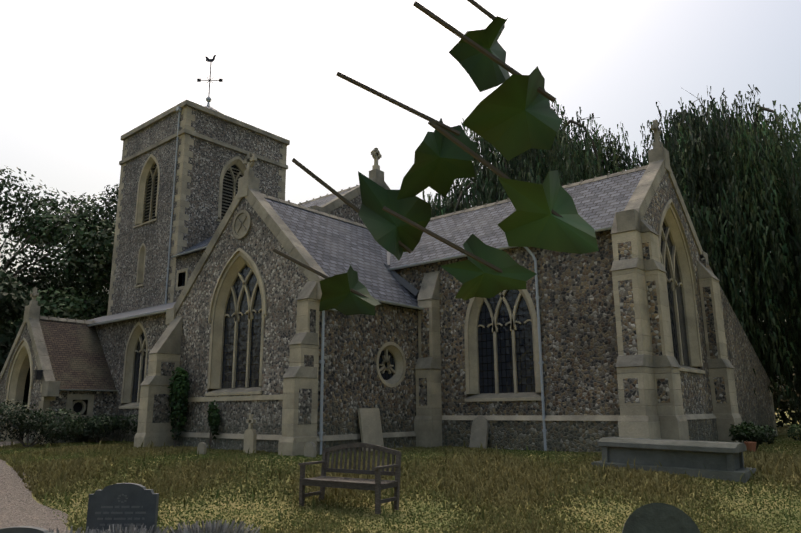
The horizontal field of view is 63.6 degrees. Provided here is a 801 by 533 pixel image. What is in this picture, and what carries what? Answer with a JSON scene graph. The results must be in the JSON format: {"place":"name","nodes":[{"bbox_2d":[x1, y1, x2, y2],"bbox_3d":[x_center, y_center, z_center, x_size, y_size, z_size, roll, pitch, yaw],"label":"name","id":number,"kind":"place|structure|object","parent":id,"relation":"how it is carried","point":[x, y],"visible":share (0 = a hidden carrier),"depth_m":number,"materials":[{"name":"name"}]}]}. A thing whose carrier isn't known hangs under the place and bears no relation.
{"place":"outdoors","nodes":[
{"label":"outdoors","id":0,"kind":"place"},
{"bbox_2d":[0,441,69,532],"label":"gravel path","id":1,"kind":"structure","parent":0,"point":[20,505],"depth_m":10.41,"materials":[{"name":"beige gravel"}]},
{"bbox_2d":[49,526,109,532],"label":"lavender","id":2,"kind":"object","parent":1,"relation":"on","point":[87,529],"visible":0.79,"depth_m":6.89,"materials":[{"name":"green plant"}]},
{"bbox_2d":[0,323,114,443],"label":"church porch walls","id":3,"kind":"structure","parent":0,"point":[103,402],"depth_m":24.66,"materials":[{"name":"grey stone"}]},
{"bbox_2d":[95,313,168,441],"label":"church aisle walls","id":4,"kind":"structure","parent":0,"point":[113,337],"depth_m":25.21,"materials":[{"name":"grey stone"}]},
{"bbox_2d":[110,106,285,314],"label":"church tower walls","id":5,"kind":"structure","parent":0,"point":[208,161],"depth_m":32.41,"materials":[{"name":"grey stone"}]},
{"bbox_2d":[207,400,220,448],"bbox_3d":[-5.493,4.663,18.972,0.554,1.482,0.334,-11,-16,39],"label":"ivy","id":6,"kind":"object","parent":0,"point":[213,418],"depth_m":18.95,"materials":[{"name":"green plant"}]},
{"bbox_2d":[173,195,362,301],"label":"church nave walls","id":7,"kind":"structure","parent":0,"point":[189,261],"depth_m":28.92,"materials":[{"name":"grey stone"}]},
{"bbox_2d":[176,197,417,435],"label":"church transept walls","id":8,"kind":"structure","parent":0,"point":[353,383],"depth_m":18.53,"materials":[{"name":"grey stone"}]},
{"bbox_2d":[34,55,611,454],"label":"church rainwater goods","id":9,"kind":"object","parent":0,"point":[38,375],"visible":0.71,"depth_m":19.24},
{"bbox_2d":[39,106,703,391],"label":"church roofs","id":10,"kind":"structure","parent":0,"point":[333,245],"depth_m":21.60,"materials":[{"name":"grey tile"}]},
{"bbox_2d":[73,163,689,414],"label":"windows","id":11,"kind":"structure","parent":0,"point":[525,359],"depth_m":19.14,"materials":[{"name":"black glass"}]},
{"bbox_2d":[0,433,800,532],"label":"grass","id":12,"kind":"structure","parent":0,"point":[769,463],"depth_m":11.72,"materials":[{"name":"plant"}]},
{"bbox_2d":[0,408,800,532],"bbox_3d":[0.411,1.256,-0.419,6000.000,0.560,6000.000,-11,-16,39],"label":"wildflowers","id":13,"kind":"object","parent":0,"point":[783,430],"depth_m":10.31,"materials":[{"name":"green plant"}]},
{"bbox_2d":[0,269,32,372],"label":"tree","id":14,"kind":"object","parent":13,"relation":"on","point":[13,296],"depth_m":31.42,"materials":[{"name":"green plant"}]},
{"bbox_2d":[0,526,56,532],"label":"gravestone","id":15,"kind":"object","parent":13,"relation":"on","point":[23,529],"visible":1,"depth_m":5.87,"materials":[{"name":"grey stone"}]},
{"bbox_2d":[0,399,84,446],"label":"porch shrub","id":16,"kind":"object","parent":13,"relation":"on","point":[33,425],"depth_m":20.84,"materials":[{"name":"green plant"}]},
{"bbox_2d":[0,166,113,342],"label":"tree","id":17,"kind":"object","parent":13,"relation":"on","point":[50,218],"depth_m":42.01,"materials":[{"name":"green plant"}]},
{"bbox_2d":[0,183,118,328],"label":"tree","id":18,"kind":"object","parent":13,"relation":"on","point":[101,252],"depth_m":40.08,"materials":[{"name":"green plant"}]},
{"bbox_2d":[68,414,130,442],"bbox_3d":[-11.127,5.966,23.706,2.923,1.113,1.956,-11,-16,39],"label":"porch shrub","id":19,"kind":"object","parent":13,"relation":"on","point":[95,425],"depth_m":23.14,"materials":[{"name":"green plant"}]},
{"bbox_2d":[86,483,158,532],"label":"slate headstone","id":20,"kind":"object","parent":13,"relation":"on","point":[125,504],"visible":0.81,"depth_m":7.52,"materials":[{"name":"grey stone"}]},
{"bbox_2d":[119,414,137,434],"bbox_3d":[-8.382,5.505,22.049,2.950,1.245,1.263,-5,-13,18],"label":"bush","id":21,"kind":"object","parent":13,"relation":"on","point":[134,429],"depth_m":22.11,"materials":[{"name":"green plant"}]},
{"bbox_2d":[83,523,177,532],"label":"lavender","id":22,"kind":"object","parent":13,"relation":"on","point":[131,529],"visible":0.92,"depth_m":7.00,"materials":[{"name":"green plant"}]},
{"bbox_2d":[197,442,206,453],"bbox_3d":[-5.199,4.828,16.913,0.300,0.449,0.080,-11,-16,39],"label":"headstone","id":23,"kind":"object","parent":13,"relation":"on","point":[202,447],"visible":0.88,"depth_m":16.87,"materials":[{"name":"stone"}]},
{"bbox_2d":[154,519,259,532],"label":"lavender","id":24,"kind":"object","parent":13,"relation":"on","point":[212,528],"visible":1,"depth_m":7.16,"materials":[{"name":"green plant"}]},
{"bbox_2d":[243,414,256,453],"bbox_3d":[-3.909,4.439,16.820,0.400,1.150,0.100,-11,-16,39],"label":"headstone cross","id":25,"kind":"object","parent":13,"relation":"on","point":[250,436],"visible":0.9,"depth_m":16.77,"materials":[{"name":"stone"}]},
{"bbox_2d":[304,442,315,456],"bbox_3d":[-2.162,4.453,15.441,0.350,0.499,0.080,-11,-16,39],"label":"headstone","id":26,"kind":"object","parent":13,"relation":"on","point":[309,449],"visible":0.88,"depth_m":15.41,"materials":[{"name":"stone"}]},
{"bbox_2d":[299,443,400,513],"bbox_3d":[-0.824,3.362,10.400,1.590,0.988,0.665,-9,-15,33],"label":"teak bench","id":27,"kind":"object","parent":13,"relation":"on","point":[377,484],"visible":0.98,"depth_m":10.46,"materials":[{"name":"brown wood"}]},
{"bbox_2d":[358,408,383,450],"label":"leaning slab","id":28,"kind":"structure","parent":13,"relation":"on","point":[370,426],"depth_m":17.72,"materials":[{"name":"stone"}]},
{"bbox_2d":[0,100,777,455],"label":"church stone dressings","id":29,"kind":"structure","parent":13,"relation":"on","point":[648,416],"depth_m":19.37,"materials":[{"name":"beige stone"}]},
{"bbox_2d":[167,367,189,446],"bbox_3d":[-6.926,4.398,20.169,1.118,2.538,0.666,-11,-16,39],"label":"climber shrub","id":30,"kind":"object","parent":29,"relation":"attached to","point":[178,386],"depth_m":20.02,"materials":[{"name":"green plant"}]},
{"bbox_2d":[469,415,488,448],"bbox_3d":[2.253,4.743,18.432,0.550,1.001,0.080,-11,-30,39],"label":"gravestone","id":31,"kind":"object","parent":13,"relation":"on","point":[479,431],"visible":0.81,"depth_m":18.39,"materials":[{"name":"stone"}]},
{"bbox_2d":[422,84,800,423],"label":"weeping tree","id":32,"kind":"object","parent":13,"relation":"on","point":[720,188],"depth_m":27.57,"materials":[{"name":"green plant"}]},
{"bbox_2d":[622,503,699,532],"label":"round headstone","id":33,"kind":"object","parent":13,"relation":"on","point":[657,518],"visible":1,"depth_m":6.17,"materials":[{"name":"grey stone"}]},
{"bbox_2d":[591,437,755,482],"bbox_3d":[5.522,3.938,13.199,2.900,0.760,1.200,-8,-15,36],"label":"chest tomb","id":34,"kind":"object","parent":13,"relation":"on","point":[722,460],"visible":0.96,"depth_m":12.73,"materials":[{"name":"stone"}]},
{"bbox_2d":[744,442,756,451],"bbox_3d":[8.712,4.493,16.081,0.273,0.250,0.280,-11,-16,39],"label":"flower pot","id":35,"kind":"object","parent":13,"relation":"on","point":[750,446],"visible":0.81,"depth_m":15.99,"materials":[{"name":"ceramic"}]},
{"bbox_2d":[728,421,778,449],"bbox_3d":[9.062,4.416,16.746,0.945,0.819,1.369,0,-13,-3],"label":"shrub","id":36,"kind":"object","parent":13,"relation":"on","point":[743,429],"depth_m":16.59,"materials":[{"name":"green plant"}]},
{"bbox_2d":[740,277,800,426],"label":"tree","id":37,"kind":"object","parent":13,"relation":"on","point":[781,410],"depth_m":36.60,"materials":[{"name":"green plant"}]},
{"bbox_2d":[787,423,800,440],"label":"shrub","id":38,"kind":"object","parent":13,"relation":"on","point":[793,428],"visible":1,"depth_m":18.13,"materials":[{"name":"green plant"}]},
{"bbox_2d":[0,0,800,406],"label":"sky","id":39,"kind":"structure","parent":0,"point":[77,76],"materials":[{"name":"white"}]},
{"bbox_2d":[273,0,598,315],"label":"ivy leaves","id":40,"kind":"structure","parent":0,"point":[512,116],"depth_m":0.41,"materials":[{"name":"green plant"}]},
{"bbox_2d":[152,241,726,454],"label":"flint wall panels","id":41,"kind":"object","parent":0,"point":[575,436],"visible":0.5,"depth_m":17.34,"materials":[{"name":"grey stone"}]},
{"bbox_2d":[394,171,712,414],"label":"church chancel walls","id":42,"kind":"structure","parent":0,"point":[579,344],"depth_m":17.62,"materials":[{"name":"grey stone"}]},
{"bbox_2d":[700,257,775,441],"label":"church vestry walls","id":43,"kind":"structure","parent":0,"point":[752,406],"depth_m":22.32,"materials":[{"name":"grey stone"}]}
]}

